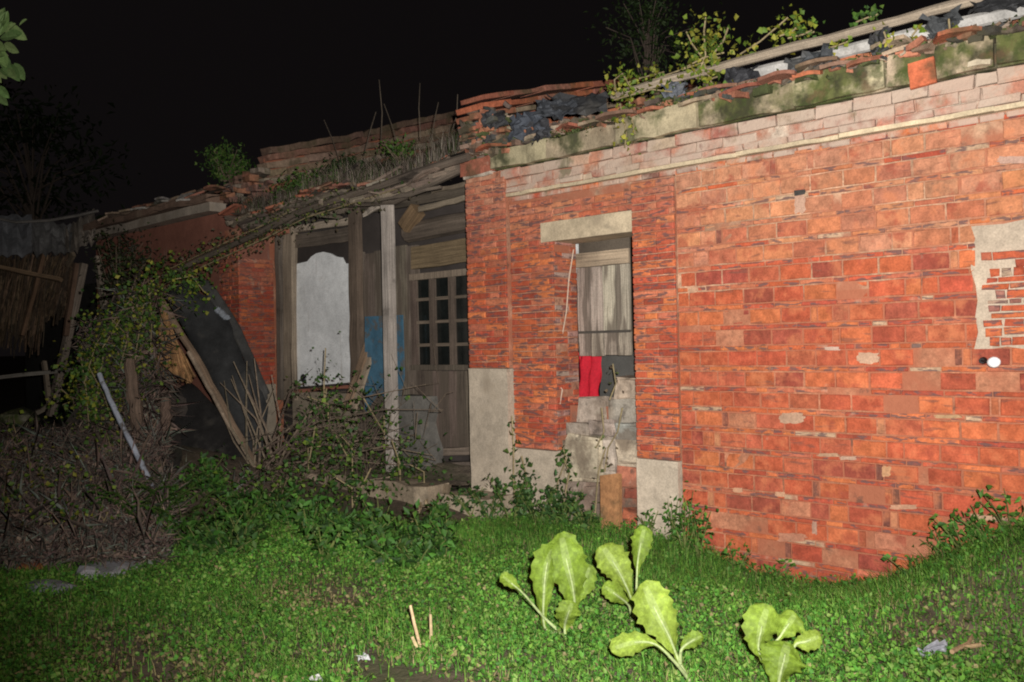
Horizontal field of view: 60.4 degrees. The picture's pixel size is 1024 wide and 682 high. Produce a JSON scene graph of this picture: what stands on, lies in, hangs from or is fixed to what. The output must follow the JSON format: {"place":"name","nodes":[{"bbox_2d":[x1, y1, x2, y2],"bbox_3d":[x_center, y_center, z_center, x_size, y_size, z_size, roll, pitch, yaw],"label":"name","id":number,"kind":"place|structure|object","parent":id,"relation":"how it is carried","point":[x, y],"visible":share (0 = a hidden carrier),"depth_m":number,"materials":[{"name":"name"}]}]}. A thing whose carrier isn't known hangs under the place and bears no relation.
{"place":"outdoors","nodes":[
{"label":"outdoors","id":0,"kind":"place"},
{"bbox_2d":[226,123,462,214],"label":"dry grass","id":1,"kind":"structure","parent":0,"point":[437,153],"depth_m":8.16,"materials":[{"name":"plant"}]},
{"bbox_2d":[0,0,979,355],"label":"sky","id":2,"kind":"structure","parent":0,"point":[180,77],"materials":[{"name":"black"}]},
{"bbox_2d":[0,356,1023,681],"bbox_3d":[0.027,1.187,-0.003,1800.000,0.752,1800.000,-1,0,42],"label":"ground","id":3,"kind":"structure","parent":0,"point":[12,392],"depth_m":4.10,"materials":[{"name":"green plant"}]},
{"bbox_2d":[0,8,26,104],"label":"leafy tree","id":4,"kind":"object","parent":3,"relation":"on","point":[14,71],"visible":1,"depth_m":5.37,"materials":[{"name":"green plant"}]},
{"bbox_2d":[0,407,39,429],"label":"stone","id":5,"kind":"object","parent":3,"relation":"on","point":[18,418],"visible":0.63,"depth_m":9.28,"materials":[{"name":"stone"}]},
{"bbox_2d":[0,209,106,423],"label":"thatched shed","id":6,"kind":"structure","parent":3,"relation":"on","point":[43,299],"depth_m":12.22,"materials":[{"name":"plant"}]},
{"bbox_2d":[0,77,140,253],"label":"dark tree","id":7,"kind":"object","parent":3,"relation":"on","point":[31,204],"visible":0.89,"depth_m":19.00,"materials":[{"name":"green plant"}]},
{"bbox_2d":[0,293,187,566],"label":"earth heap","id":8,"kind":"object","parent":3,"relation":"on","point":[178,452],"visible":0.06,"depth_m":8.75,"materials":[{"name":"soil"}]},
{"bbox_2d":[4,473,102,547],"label":"vine","id":9,"kind":"object","parent":8,"relation":"on","point":[62,511],"visible":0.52,"depth_m":6.14,"materials":[{"name":"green plant"}]},
{"bbox_2d":[84,477,176,515],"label":"fern","id":10,"kind":"object","parent":8,"relation":"on","point":[146,498],"visible":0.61,"depth_m":6.50,"materials":[{"name":"green plant"}]},
{"bbox_2d":[124,358,146,444],"bbox_3d":[-3.570,0.597,8.351,0.143,0.868,0.467,-1,0,-36],"label":"stump post","id":11,"kind":"object","parent":8,"relation":"on","point":[132,385],"visible":0.8,"depth_m":8.36,"materials":[{"name":"brown wood"}]},
{"bbox_2d":[0,273,275,573],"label":"dead vines","id":12,"kind":"object","parent":8,"relation":"on","point":[57,548],"visible":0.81,"depth_m":7.16,"materials":[{"name":"plant"}]},
{"bbox_2d":[97,373,153,487],"bbox_3d":[-3.341,0.753,7.603,0.051,0.950,1.360,-1,0,-42],"label":"white pole","id":13,"kind":"object","parent":12,"relation":"on","point":[119,419],"visible":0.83,"depth_m":7.65,"materials":[{"name":"paint"}]},
{"bbox_2d":[50,242,228,445],"bbox_3d":[-3.735,0.117,8.834,1.625,2.301,1.110,-1,0,-31],"label":"vine","id":14,"kind":"object","parent":8,"relation":"on","point":[111,328],"visible":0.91,"depth_m":8.70,"materials":[{"name":"green plant"}]},
{"bbox_2d":[86,559,141,577],"bbox_3d":[-2.512,1.425,5.493,0.429,0.107,0.289,-1,0,23],"label":"stone","id":15,"kind":"object","parent":3,"relation":"on","point":[113,566],"visible":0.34,"depth_m":5.41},
{"bbox_2d":[95,484,200,524],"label":"fern","id":16,"kind":"object","parent":3,"relation":"on","point":[148,503],"visible":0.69,"depth_m":6.27,"materials":[{"name":"green plant"}]},
{"bbox_2d":[124,472,212,509],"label":"fern","id":17,"kind":"object","parent":3,"relation":"on","point":[154,493],"visible":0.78,"depth_m":6.62,"materials":[{"name":"green plant"}]},
{"bbox_2d":[147,510,203,544],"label":"weed","id":18,"kind":"object","parent":3,"relation":"on","point":[184,522],"visible":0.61,"depth_m":6.06,"materials":[{"name":"green plant"}]},
{"bbox_2d":[131,491,237,537],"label":"fern","id":19,"kind":"object","parent":3,"relation":"on","point":[191,514],"visible":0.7,"depth_m":6.16,"materials":[{"name":"green plant"}]},
{"bbox_2d":[180,519,213,560],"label":"weed","id":20,"kind":"object","parent":3,"relation":"on","point":[193,542],"visible":0.89,"depth_m":5.61,"materials":[{"name":"green plant"}]},
{"bbox_2d":[156,297,257,466],"bbox_3d":[-2.993,0.441,8.706,1.717,1.841,0.081,-1,0,37],"label":"brown pole","id":21,"kind":"object","parent":3,"relation":"on","point":[184,339],"visible":0.62,"depth_m":8.70,"materials":[{"name":"brown wood"}]},
{"bbox_2d":[156,307,195,383],"bbox_3d":[-3.430,0.044,9.002,0.418,0.796,0.151,-1,0,-1],"label":"thatch flap","id":22,"kind":"object","parent":21,"relation":"hanging from","point":[182,369],"visible":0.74,"depth_m":8.96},
{"bbox_2d":[173,383,245,456],"bbox_3d":[-3.088,0.930,8.660,1.383,1.022,0.651,-1,0,42],"label":"tar sheet","id":23,"kind":"object","parent":3,"relation":"on","point":[210,432],"visible":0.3,"depth_m":8.84,"materials":[{"name":"plastic"}]},
{"bbox_2d":[166,282,267,455],"bbox_3d":[-3.020,0.377,9.194,1.459,2.080,0.306,-1,0,32],"label":"tar sheet","id":24,"kind":"object","parent":3,"relation":"on","point":[212,340],"visible":0.66,"depth_m":9.21,"materials":[{"name":"plastic"}]},
{"bbox_2d":[187,351,255,466],"bbox_3d":[-2.773,0.685,8.446,0.990,1.200,0.049,-1,0,31],"label":"brown pole","id":25,"kind":"object","parent":3,"relation":"on","point":[203,378],"visible":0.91,"depth_m":8.51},
{"bbox_2d":[200,502,248,555],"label":"weed","id":26,"kind":"object","parent":3,"relation":"on","point":[210,527],"visible":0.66,"depth_m":5.74,"materials":[{"name":"green plant"}]},
{"bbox_2d":[196,523,266,557],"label":"weed","id":27,"kind":"object","parent":3,"relation":"on","point":[225,545],"visible":0.94,"depth_m":5.55,"materials":[{"name":"green plant"}]},
{"bbox_2d":[211,496,256,544],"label":"weed","id":28,"kind":"object","parent":3,"relation":"on","point":[246,530],"visible":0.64,"depth_m":5.86,"materials":[{"name":"green plant"}]},
{"bbox_2d":[208,484,262,519],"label":"weed","id":29,"kind":"object","parent":3,"relation":"on","point":[233,504],"visible":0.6,"depth_m":6.54,"materials":[{"name":"green plant"}]},
{"bbox_2d":[189,441,297,513],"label":"vine","id":30,"kind":"object","parent":3,"relation":"on","point":[241,480],"visible":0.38,"depth_m":7.11,"materials":[{"name":"green plant"}]},
{"bbox_2d":[223,488,267,516],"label":"weed","id":31,"kind":"object","parent":3,"relation":"on","point":[242,499],"visible":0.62,"depth_m":6.70,"materials":[{"name":"green plant"}]},
{"bbox_2d":[83,111,460,445],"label":"plastered house","id":32,"kind":"structure","parent":3,"relation":"on","point":[246,289],"depth_m":10.29,"materials":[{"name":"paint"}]},
{"bbox_2d":[83,218,165,327],"bbox_3d":[-4.785,-0.784,10.870,1.063,1.407,0.896,-1,0,42],"label":"vine","id":33,"kind":"object","parent":32,"relation":"attached to","point":[119,256],"visible":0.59,"depth_m":10.77,"materials":[{"name":"green plant"}]},
{"bbox_2d":[194,136,255,192],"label":"bush","id":34,"kind":"object","parent":32,"relation":"on","point":[229,172],"visible":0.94,"depth_m":10.25,"materials":[{"name":"green plant"}]},
{"bbox_2d":[247,480,301,510],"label":"weed","id":35,"kind":"object","parent":3,"relation":"on","point":[289,489],"visible":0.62,"depth_m":7.05,"materials":[{"name":"green plant"}]},
{"bbox_2d":[231,436,341,509],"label":"vine","id":36,"kind":"object","parent":3,"relation":"on","point":[274,485],"visible":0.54,"depth_m":7.24,"materials":[{"name":"green plant"}]},
{"bbox_2d":[268,491,308,531],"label":"weed","id":37,"kind":"object","parent":3,"relation":"on","point":[284,512],"visible":0.72,"depth_m":6.39,"materials":[{"name":"green plant"}]},
{"bbox_2d":[289,499,324,544],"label":"weed","id":38,"kind":"object","parent":3,"relation":"on","point":[299,516],"visible":0.84,"depth_m":5.92,"materials":[{"name":"green plant"}]},
{"bbox_2d":[264,386,356,493],"bbox_3d":[-1.728,0.849,7.498,0.684,0.940,0.726,-1,0,42],"label":"vine","id":39,"kind":"object","parent":3,"relation":"on","point":[306,442],"visible":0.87,"depth_m":7.48,"materials":[{"name":"green plant"}]},
{"bbox_2d":[307,493,340,524],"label":"weed","id":40,"kind":"object","parent":3,"relation":"on","point":[313,501],"visible":0.55,"depth_m":6.48,"materials":[{"name":"green plant"}]},
{"bbox_2d":[305,520,351,564],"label":"weed","id":41,"kind":"object","parent":3,"relation":"on","point":[325,544],"visible":0.94,"depth_m":5.37,"materials":[{"name":"green plant"}]},
{"bbox_2d":[220,334,453,489],"bbox_3d":[-1.656,0.721,7.808,2.474,1.532,1.256,-1,0,7],"label":"brush pile","id":42,"kind":"object","parent":3,"relation":"on","point":[278,451],"visible":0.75,"depth_m":7.84,"materials":[{"name":"plant"}]},
{"bbox_2d":[278,374,369,463],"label":"vine","id":43,"kind":"object","parent":42,"relation":"on","point":[322,401],"visible":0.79,"depth_m":7.70,"materials":[{"name":"green plant"}]},
{"bbox_2d":[306,388,402,490],"bbox_3d":[-1.401,0.859,7.418,0.805,0.917,0.773,-1,0,42],"label":"vine","id":44,"kind":"object","parent":42,"relation":"on","point":[348,458],"visible":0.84,"depth_m":7.43,"materials":[{"name":"green plant"}]},
{"bbox_2d":[333,365,425,462],"bbox_3d":[-1.142,0.664,7.581,0.751,0.925,0.943,-1,0,42],"label":"vine","id":45,"kind":"object","parent":42,"relation":"on","point":[383,430],"visible":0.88,"depth_m":7.56,"materials":[{"name":"green plant"}]},
{"bbox_2d":[218,149,470,508],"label":"timber house","id":46,"kind":"structure","parent":3,"relation":"on","point":[404,255],"depth_m":8.48,"materials":[{"name":"brown wood"}]},
{"bbox_2d":[190,277,269,400],"bbox_3d":[-3.025,-0.029,9.459,1.150,1.386,0.145,-1,0,31],"label":"tar sheet","id":47,"kind":"object","parent":46,"relation":"attached to","point":[240,339],"visible":0.71,"depth_m":9.41,"materials":[{"name":"plastic"}]},
{"bbox_2d":[259,165,354,204],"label":"bush","id":48,"kind":"object","parent":46,"relation":"on","point":[294,182],"visible":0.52,"depth_m":8.75,"materials":[{"name":"green plant"}]},
{"bbox_2d":[162,153,470,277],"bbox_3d":[-2.076,-1.094,8.391,4.426,0.733,0.118,-1,0,38],"label":"fallen rafter","id":49,"kind":"object","parent":46,"relation":"attached to","point":[449,162],"visible":0.79,"depth_m":8.03,"materials":[{"name":"brown wood"}]},
{"bbox_2d":[155,164,429,289],"bbox_3d":[-2.294,-1.022,8.606,3.983,0.928,0.498,-1,0,38],"label":"vine","id":50,"kind":"object","parent":49,"relation":"attached to","point":[308,216],"visible":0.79,"depth_m":8.67,"materials":[{"name":"green plant"}]},
{"bbox_2d":[296,252,349,386],"bbox_3d":[-2.035,-0.227,9.474,1.047,1.460,0.046,-1,0,42],"label":"door","id":51,"kind":"structure","parent":46,"relation":"in","point":[322,311],"depth_m":9.46,"materials":[{"name":"paint"}]},
{"bbox_2d":[312,152,390,177],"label":"bush","id":52,"kind":"object","parent":46,"relation":"on","point":[345,162],"visible":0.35,"depth_m":8.96,"materials":[{"name":"green plant"}]},
{"bbox_2d":[341,342,366,410],"bbox_3d":[-1.532,0.326,8.757,0.108,0.708,0.351,-1,0,42],"label":"leaning board","id":53,"kind":"object","parent":46,"relation":"on","point":[362,359],"visible":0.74,"depth_m":8.73,"materials":[{"name":"brown wood"}]},
{"bbox_2d":[365,315,404,410],"bbox_3d":[-1.257,0.231,8.623,0.612,0.962,0.012,-1,0,42],"label":"blue board","id":54,"kind":"object","parent":46,"relation":"on","point":[374,338],"visible":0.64,"depth_m":8.67,"materials":[{"name":"paint"}]},
{"bbox_2d":[372,132,416,165],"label":"bush","id":55,"kind":"object","parent":46,"relation":"on","point":[400,149],"visible":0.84,"depth_m":8.95,"materials":[{"name":"green plant"}]},
{"bbox_2d":[409,268,469,369],"bbox_3d":[-0.638,-0.189,8.227,0.856,0.922,0.085,-1,0,42],"label":"window","id":56,"kind":"structure","parent":46,"relation":"in","point":[443,300],"depth_m":8.26,"materials":[{"name":"brown wood"}]},
{"bbox_2d":[310,439,412,512],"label":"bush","id":57,"kind":"object","parent":3,"relation":"on","point":[352,482],"visible":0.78,"depth_m":7.22,"materials":[{"name":"green plant"}]},
{"bbox_2d":[345,515,396,550],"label":"weed","id":58,"kind":"object","parent":3,"relation":"on","point":[363,532],"visible":0.7,"depth_m":5.80,"materials":[{"name":"green plant"}]},
{"bbox_2d":[357,514,396,560],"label":"weed","id":59,"kind":"object","parent":3,"relation":"on","point":[382,538],"visible":0.55,"depth_m":5.42,"materials":[{"name":"green plant"}]},
{"bbox_2d":[357,486,401,532],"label":"weed","id":60,"kind":"object","parent":3,"relation":"on","point":[378,513],"visible":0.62,"depth_m":6.03,"materials":[{"name":"green plant"}]},
{"bbox_2d":[365,531,409,565],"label":"weed","id":61,"kind":"object","parent":3,"relation":"on","point":[384,553],"visible":0.64,"depth_m":5.37,"materials":[{"name":"green plant"}]},
{"bbox_2d":[353,414,452,507],"bbox_3d":[-0.957,1.085,7.332,0.842,0.935,0.758,-1,0,42],"label":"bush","id":62,"kind":"object","parent":3,"relation":"on","point":[401,465],"visible":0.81,"depth_m":7.30,"materials":[{"name":"green plant"}]},
{"bbox_2d":[392,536,440,568],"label":"weed","id":63,"kind":"object","parent":3,"relation":"on","point":[421,548],"visible":0.82,"depth_m":5.26,"materials":[{"name":"green plant"}]},
{"bbox_2d":[398,394,442,468],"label":"stone block","id":64,"kind":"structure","parent":3,"relation":"on","point":[430,435],"depth_m":8.03,"materials":[{"name":"stone"}]},
{"bbox_2d":[402,499,440,536],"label":"weed","id":65,"kind":"object","parent":3,"relation":"on","point":[417,520],"visible":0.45,"depth_m":5.95,"materials":[{"name":"green plant"}]},
{"bbox_2d":[423,507,459,559],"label":"weed","id":66,"kind":"object","parent":3,"relation":"on","point":[435,531],"visible":0.72,"depth_m":5.55,"materials":[{"name":"green plant"}]},
{"bbox_2d":[459,481,512,520],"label":"weed","id":67,"kind":"object","parent":3,"relation":"on","point":[483,510],"visible":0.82,"depth_m":6.70,"materials":[{"name":"green plant"}]},
{"bbox_2d":[480,464,540,522],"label":"weed","id":68,"kind":"object","parent":3,"relation":"on","point":[517,493],"visible":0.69,"depth_m":6.55,"materials":[{"name":"green plant"}]},
{"bbox_2d":[503,468,562,524],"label":"weed","id":69,"kind":"object","parent":3,"relation":"on","point":[531,497],"visible":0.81,"depth_m":6.40,"materials":[{"name":"green plant"}]},
{"bbox_2d":[503,416,577,519],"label":"vine","id":70,"kind":"object","parent":3,"relation":"on","point":[563,460],"visible":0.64,"depth_m":6.55,"materials":[{"name":"green plant"}]},
{"bbox_2d":[499,531,596,636],"bbox_3d":[0.195,1.115,3.962,0.482,0.468,0.213,-1,0,-35],"label":"mustard plant","id":71,"kind":"object","parent":3,"relation":"on","point":[559,559],"visible":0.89,"depth_m":4.01,"materials":[{"name":"green plant"}]},
{"bbox_2d":[525,480,586,530],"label":"weed","id":72,"kind":"object","parent":3,"relation":"on","point":[554,515],"visible":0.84,"depth_m":6.29,"materials":[{"name":"green plant"}]},
{"bbox_2d":[560,492,598,532],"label":"weed","id":73,"kind":"object","parent":3,"relation":"on","point":[574,508],"visible":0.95,"depth_m":6.03,"materials":[{"name":"green plant"}]},
{"bbox_2d":[600,473,622,532],"bbox_3d":[0.705,1.196,6.249,0.244,0.510,0.162,-1,0,42],"label":"clay slab","id":74,"kind":"object","parent":3,"relation":"on","point":[610,497],"depth_m":6.25,"materials":[{"name":"tile"}]},
{"bbox_2d":[595,525,652,622],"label":"mustard plant","id":75,"kind":"object","parent":3,"relation":"on","point":[613,561],"visible":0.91,"depth_m":4.16,"materials":[{"name":"green plant"}]},
{"bbox_2d":[609,580,703,681],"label":"mustard plant","id":76,"kind":"object","parent":3,"relation":"on","point":[654,611],"visible":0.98,"depth_m":3.42,"materials":[{"name":"green plant"}]},
{"bbox_2d":[662,481,707,550],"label":"weed","id":77,"kind":"object","parent":3,"relation":"on","point":[685,532],"visible":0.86,"depth_m":5.68,"materials":[{"name":"green plant"}]},
{"bbox_2d":[687,500,718,562],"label":"weed","id":78,"kind":"object","parent":3,"relation":"on","point":[697,541],"visible":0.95,"depth_m":5.59,"materials":[{"name":"green plant"}]},
{"bbox_2d":[440,17,1023,587],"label":"brick house","id":79,"kind":"structure","parent":3,"relation":"on","point":[800,293],"depth_m":5.51,"materials":[{"name":"brick"}]},
{"bbox_2d":[480,109,508,128],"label":"plastic sheet","id":80,"kind":"object","parent":79,"relation":"on","point":[501,117],"visible":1,"depth_m":6.97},
{"bbox_2d":[508,111,544,141],"bbox_3d":[0.111,-1.643,6.729,0.388,0.221,0.105,-1,0,42],"label":"plastic sheet","id":81,"kind":"object","parent":79,"relation":"on","point":[518,122],"visible":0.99,"depth_m":6.75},
{"bbox_2d":[522,116,553,144],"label":"plastic sheet","id":82,"kind":"object","parent":79,"relation":"on","point":[541,134],"visible":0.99,"depth_m":6.62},
{"bbox_2d":[534,98,577,120],"bbox_3d":[0.335,-1.736,6.540,0.412,0.193,0.110,-1,0,42],"label":"plastic sheet","id":83,"kind":"object","parent":79,"relation":"on","point":[544,108],"visible":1,"depth_m":6.55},
{"bbox_2d":[546,91,608,119],"bbox_3d":[0.472,-1.732,6.407,0.564,0.231,0.091,-1,0,42],"label":"plastic sheet","id":84,"kind":"object","parent":79,"relation":"on","point":[589,104],"visible":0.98,"depth_m":6.34,"materials":[{"name":"plastic"}]},
{"bbox_2d":[578,353,601,396],"bbox_3d":[0.609,0.277,6.976,0.230,0.373,0.088,-1,0,42],"label":"red cloth","id":85,"kind":"object","parent":79,"relation":"hanging from","point":[590,371],"visible":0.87,"depth_m":6.97,"materials":[{"name":"fabric"}]},
{"bbox_2d":[593,364,623,515],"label":"vine","id":86,"kind":"object","parent":79,"relation":"hanging from","point":[601,438],"visible":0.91,"depth_m":6.43,"materials":[{"name":"green plant"}]},
{"bbox_2d":[600,352,635,396],"bbox_3d":[0.851,0.269,6.954,0.381,0.362,0.020,-1,0,42],"label":"grey board","id":87,"kind":"object","parent":79,"relation":"in","point":[624,365],"visible":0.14,"depth_m":6.98,"materials":[{"name":"paint"}]},
{"bbox_2d":[600,62,680,154],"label":"vine","id":88,"kind":"object","parent":79,"relation":"on","point":[628,105],"visible":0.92,"depth_m":6.16,"materials":[{"name":"green plant"}]},
{"bbox_2d":[583,0,721,78],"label":"roof tree","id":89,"kind":"object","parent":79,"relation":"on","point":[648,57],"visible":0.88,"depth_m":11.43,"materials":[{"name":"green plant"}]},
{"bbox_2d":[669,9,740,80],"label":"vine","id":90,"kind":"object","parent":79,"relation":"on","point":[711,39],"visible":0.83,"depth_m":6.05,"materials":[{"name":"green plant"}]},
{"bbox_2d":[723,64,760,88],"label":"plastic sheet","id":91,"kind":"object","parent":79,"relation":"on","point":[738,74],"visible":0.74,"depth_m":5.68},
{"bbox_2d":[521,14,1023,143],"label":"moss","id":92,"kind":"object","parent":79,"relation":"on","point":[675,102],"visible":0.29,"depth_m":5.92,"materials":[{"name":"green plant"}]},
{"bbox_2d":[610,0,981,98],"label":"bamboo pole","id":93,"kind":"object","parent":79,"relation":"on","point":[855,31],"visible":0.77,"depth_m":5.38,"materials":[{"name":"brown wood"}]},
{"bbox_2d":[604,48,719,86],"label":"vine","id":94,"kind":"object","parent":93,"relation":"on","point":[657,72],"visible":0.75,"depth_m":6.26,"materials":[{"name":"green plant"}]},
{"bbox_2d":[679,46,733,90],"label":"vine","id":95,"kind":"object","parent":93,"relation":"hanging from","point":[705,79],"visible":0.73,"depth_m":5.82,"materials":[{"name":"green plant"}]},
{"bbox_2d":[734,3,817,56],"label":"vine","id":96,"kind":"object","parent":93,"relation":"on","point":[792,32],"visible":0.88,"depth_m":5.66,"materials":[{"name":"green plant"}]},
{"bbox_2d":[849,4,883,26],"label":"vine","id":97,"kind":"object","parent":93,"relation":"on","point":[872,13],"visible":0.96,"depth_m":5.21,"materials":[{"name":"green plant"}]},
{"bbox_2d":[784,43,832,72],"bbox_3d":[1.819,-1.714,5.372,0.338,0.155,0.092,-1,0,38],"label":"plastic sheet","id":98,"kind":"object","parent":79,"relation":"on","point":[825,51],"visible":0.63,"depth_m":5.38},
{"bbox_2d":[754,6,1023,75],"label":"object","id":99,"kind":"object","parent":79,"relation":"on","point":[978,19],"visible":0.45,"depth_m":5.03,"materials":[{"name":"plastic"}]},
{"bbox_2d":[908,56,936,89],"bbox_3d":[2.237,-1.460,4.798,0.155,0.161,0.050,-1,0,42],"label":"hanging tile","id":100,"kind":"object","parent":79,"relation":"hanging from","point":[922,73],"visible":1,"depth_m":4.79,"materials":[{"name":"ceramic"}]},
{"bbox_2d":[919,4,963,38],"bbox_3d":[2.376,-1.734,4.869,0.227,0.203,0.090,-1,0,42],"label":"plastic sheet","id":101,"kind":"object","parent":79,"relation":"on","point":[934,25],"visible":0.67,"depth_m":4.88,"materials":[{"name":"plastic"}]},
{"bbox_2d":[968,0,1023,13],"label":"plastic sheet","id":102,"kind":"object","parent":79,"relation":"on","point":[991,5],"visible":1,"depth_m":4.68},
{"bbox_2d":[739,553,795,585],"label":"weed","id":103,"kind":"object","parent":3,"relation":"on","point":[769,576],"visible":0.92,"depth_m":5.38,"materials":[{"name":"green plant"}]},
{"bbox_2d":[741,603,821,681],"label":"mustard plant","id":104,"kind":"object","parent":3,"relation":"on","point":[780,660],"visible":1,"depth_m":3.33,"materials":[{"name":"green plant"}]},
{"bbox_2d":[912,520,962,559],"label":"weed","id":105,"kind":"object","parent":3,"relation":"on","point":[944,533],"visible":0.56,"depth_m":4.79,"materials":[{"name":"green plant"}]},
{"bbox_2d":[929,506,995,557],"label":"weed","id":106,"kind":"object","parent":3,"relation":"on","point":[943,525],"visible":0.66,"depth_m":4.57,"materials":[{"name":"green plant"}]},
{"bbox_2d":[948,495,1018,547],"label":"weed","id":107,"kind":"object","parent":3,"relation":"on","point":[975,528],"visible":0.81,"depth_m":4.54,"materials":[{"name":"green plant"}]},
{"bbox_2d":[974,485,1023,536],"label":"weed","id":108,"kind":"object","parent":3,"relation":"on","point":[1007,497],"visible":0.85,"depth_m":4.49,"materials":[{"name":"green plant"}]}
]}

